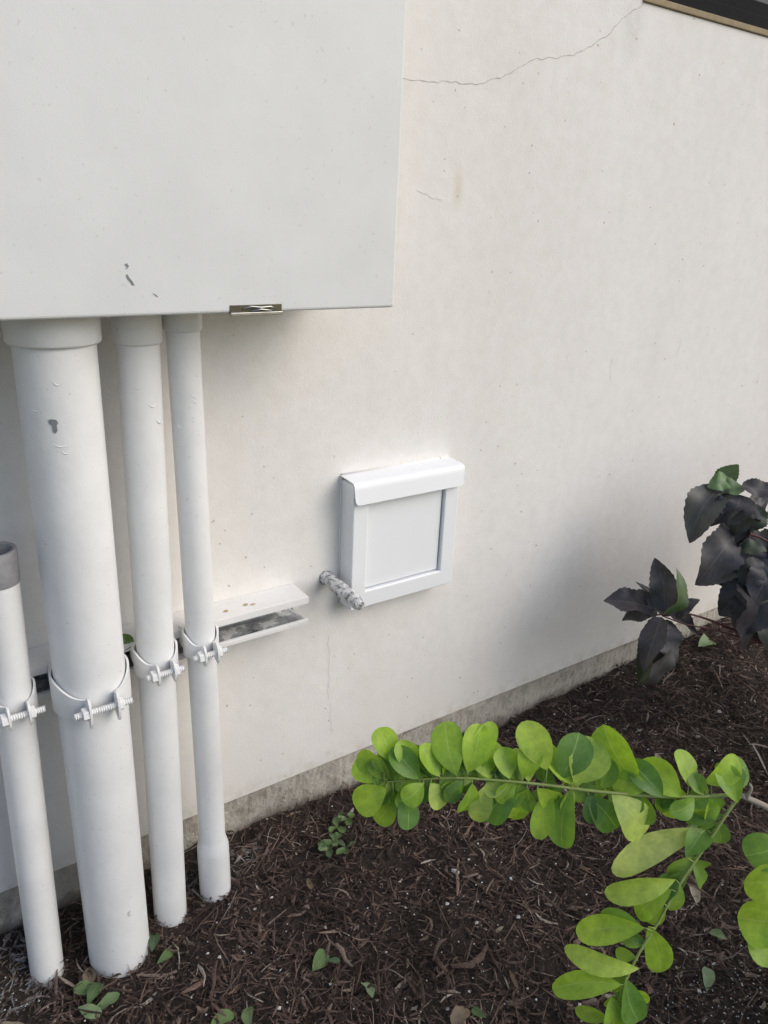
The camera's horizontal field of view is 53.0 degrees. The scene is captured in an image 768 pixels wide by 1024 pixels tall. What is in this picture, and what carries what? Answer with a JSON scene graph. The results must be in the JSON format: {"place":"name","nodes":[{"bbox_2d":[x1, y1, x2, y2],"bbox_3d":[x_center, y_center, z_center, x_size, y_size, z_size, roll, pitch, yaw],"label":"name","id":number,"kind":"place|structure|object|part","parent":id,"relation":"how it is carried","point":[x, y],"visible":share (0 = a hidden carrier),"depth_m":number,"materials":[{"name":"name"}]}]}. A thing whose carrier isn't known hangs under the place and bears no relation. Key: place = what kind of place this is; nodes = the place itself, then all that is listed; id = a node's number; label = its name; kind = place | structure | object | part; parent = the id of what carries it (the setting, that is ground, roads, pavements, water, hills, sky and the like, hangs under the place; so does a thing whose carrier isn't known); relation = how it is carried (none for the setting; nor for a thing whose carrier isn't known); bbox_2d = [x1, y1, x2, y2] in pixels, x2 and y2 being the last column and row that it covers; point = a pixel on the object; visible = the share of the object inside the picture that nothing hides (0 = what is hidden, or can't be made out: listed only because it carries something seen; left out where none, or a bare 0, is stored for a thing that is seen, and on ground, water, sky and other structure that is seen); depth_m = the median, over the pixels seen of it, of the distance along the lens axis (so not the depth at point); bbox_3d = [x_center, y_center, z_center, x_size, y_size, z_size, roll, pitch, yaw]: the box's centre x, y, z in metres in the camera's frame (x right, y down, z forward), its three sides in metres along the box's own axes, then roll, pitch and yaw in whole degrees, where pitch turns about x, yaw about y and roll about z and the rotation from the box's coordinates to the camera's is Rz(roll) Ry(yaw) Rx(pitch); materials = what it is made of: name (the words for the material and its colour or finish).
{"place":"outdoors","nodes":[
{"label":"outdoors","id":0,"kind":"place"},
{"bbox_2d":[0,617,767,1023],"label":"ground","id":1,"kind":"structure","parent":0,"point":[366,927],"depth_m":1.62,"materials":[{"name":"brown wood"}]},
{"bbox_2d":[0,541,63,985],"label":"pvc pipe stub","id":2,"kind":"object","parent":1,"relation":"on","point":[22,775],"visible":0.93,"depth_m":1.30,"materials":[{"name":"paint"}]},
{"bbox_2d":[1,317,148,977],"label":"conduit pipe","id":3,"kind":"object","parent":1,"relation":"on","point":[57,377],"visible":0.94,"depth_m":1.19,"materials":[{"name":"paint"}]},
{"bbox_2d":[110,315,186,927],"bbox_3d":[-0.408,0.301,1.394,0.091,1.319,0.075,-12,25,-32],"label":"conduit pipe","id":4,"kind":"object","parent":1,"relation":"on","point":[137,340],"visible":0.95,"depth_m":1.30,"materials":[{"name":"paint"}]},
{"bbox_2d":[162,314,230,901],"bbox_3d":[-0.340,0.285,1.443,0.073,1.319,0.065,-12,25,-32],"label":"conduit pipe","id":5,"kind":"object","parent":1,"relation":"on","point":[183,345],"visible":0.94,"depth_m":1.36,"materials":[{"name":"paint"}]},
{"bbox_2d":[318,811,356,857],"bbox_3d":[-0.098,0.743,1.778,0.081,0.024,0.137,11,23,21],"label":"weed","id":6,"kind":"object","parent":1,"relation":"on","point":[335,836],"visible":1,"depth_m":1.76,"materials":[{"name":"green plant"}]},
{"bbox_2d":[0,607,723,933],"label":"foundation","id":7,"kind":"object","parent":1,"relation":"on","point":[300,789],"visible":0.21,"depth_m":1.90,"materials":[{"name":"concrete"}]},
{"bbox_2d":[0,0,767,892],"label":"stucco","id":8,"kind":"object","parent":1,"relation":"on","point":[578,230],"visible":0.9,"depth_m":1.74,"materials":[{"name":"white paint"}]},
{"bbox_2d":[28,584,308,699],"bbox_3d":[-0.482,0.254,1.408,0.745,0.063,0.070,-12,25,-32],"label":"strut channel","id":9,"kind":"object","parent":8,"relation":"attached to","point":[240,619],"visible":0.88,"depth_m":1.53,"materials":[{"name":"paint"}]},
{"bbox_2d":[0,676,45,730],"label":"pipe clamp","id":10,"kind":"object","parent":9,"relation":"attached to","point":[30,713],"visible":0.93,"depth_m":1.22,"materials":[{"name":"metal"}]},
{"bbox_2d":[46,654,133,728],"bbox_3d":[-0.486,0.290,1.286,0.126,0.064,0.154,-12,25,-32],"label":"pipe clamp","id":11,"kind":"object","parent":9,"relation":"attached to","point":[65,705],"visible":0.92,"depth_m":1.24,"materials":[{"name":"metal"}]},
{"bbox_2d":[130,638,184,685],"bbox_3d":[-0.402,0.263,1.369,0.078,0.048,0.104,-12,25,-32],"label":"pipe clamp","id":12,"kind":"object","parent":9,"relation":"attached to","point":[149,672],"visible":0.92,"depth_m":1.34,"materials":[{"name":"metal"}]},
{"bbox_2d":[178,624,227,665],"bbox_3d":[-0.333,0.241,1.417,0.066,0.048,0.094,-12,25,-32],"label":"pipe clamp","id":13,"kind":"object","parent":9,"relation":"attached to","point":[197,653],"visible":0.94,"depth_m":1.39,"materials":[{"name":"metal"}]},
{"bbox_2d":[0,0,406,320],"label":"electrical cabinet","id":14,"kind":"object","parent":8,"relation":"attached to","point":[181,157],"visible":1,"depth_m":1.01,"materials":[{"name":"metal"}]},
{"bbox_3d":[-0.428,-0.736,0.781,1.111,1.057,0.024,-12,25,-32],"label":"door cover","id":15,"kind":"part","parent":14,"relation":"part of","materials":[{"name":"metal"}]},
{"bbox_2d":[319,571,364,609],"bbox_3d":[-0.087,0.164,1.617,0.036,0.035,0.147,-12,25,-32],"label":"capped stub pipe","id":16,"kind":"object","parent":8,"relation":"attached to","point":[339,588],"visible":1,"depth_m":1.60,"materials":[{"name":"metal"}]},
{"bbox_2d":[337,455,464,610],"bbox_3d":[0.040,0.045,1.710,0.291,0.302,0.066,-12,25,-32],"label":"access panel box","id":17,"kind":"object","parent":8,"relation":"attached to","point":[397,525],"visible":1,"depth_m":1.69,"materials":[{"name":"paint"}]},
{"bbox_2d":[365,490,441,587],"bbox_3d":[0.043,0.048,1.705,0.199,0.215,0.006,-12,25,-32],"label":"inner door","id":18,"kind":"structure","parent":17,"relation":"in","point":[403,532],"depth_m":1.70,"materials":[{"name":"paint"}]},
{"bbox_2d":[403,3,643,84],"bbox_3d":[0.225,-0.924,1.479,0.793,0.215,0.001,-12,25,-32],"label":"crack","id":19,"kind":"object","parent":8,"relation":"attached to","point":[525,64],"visible":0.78,"depth_m":1.52,"materials":[{"name":"grey paint"}]},
{"bbox_2d":[643,0,767,37],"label":"sill trim","id":20,"kind":"structure","parent":8,"relation":"attached to","point":[690,11],"depth_m":1.76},
{"bbox_2d":[667,0,767,29],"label":"frame bottom","id":21,"kind":"object","parent":20,"relation":"on","point":[731,12],"depth_m":1.81,"materials":[{"name":"black metal"}]},
{"bbox_2d":[712,0,767,16],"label":"frame track","id":22,"kind":"structure","parent":21,"relation":"on","point":[756,7],"depth_m":1.86,"materials":[{"name":"black metal"}]},
{"bbox_2d":[2,634,765,1023],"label":"fallen leaves","id":23,"kind":"object","parent":1,"relation":"on","point":[460,1014],"visible":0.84,"depth_m":1.43,"materials":[{"name":"green plant"}]},
{"bbox_2d":[351,720,767,1023],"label":"green shrub","id":24,"kind":"object","parent":1,"relation":"on","point":[402,776],"visible":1,"depth_m":1.15,"materials":[{"name":"green plant"}]},
{"bbox_2d":[604,464,767,685],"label":"dark leaf shrub","id":25,"kind":"object","parent":1,"relation":"on","point":[734,558],"visible":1,"depth_m":1.88,"materials":[{"name":"plant"}]}
]}

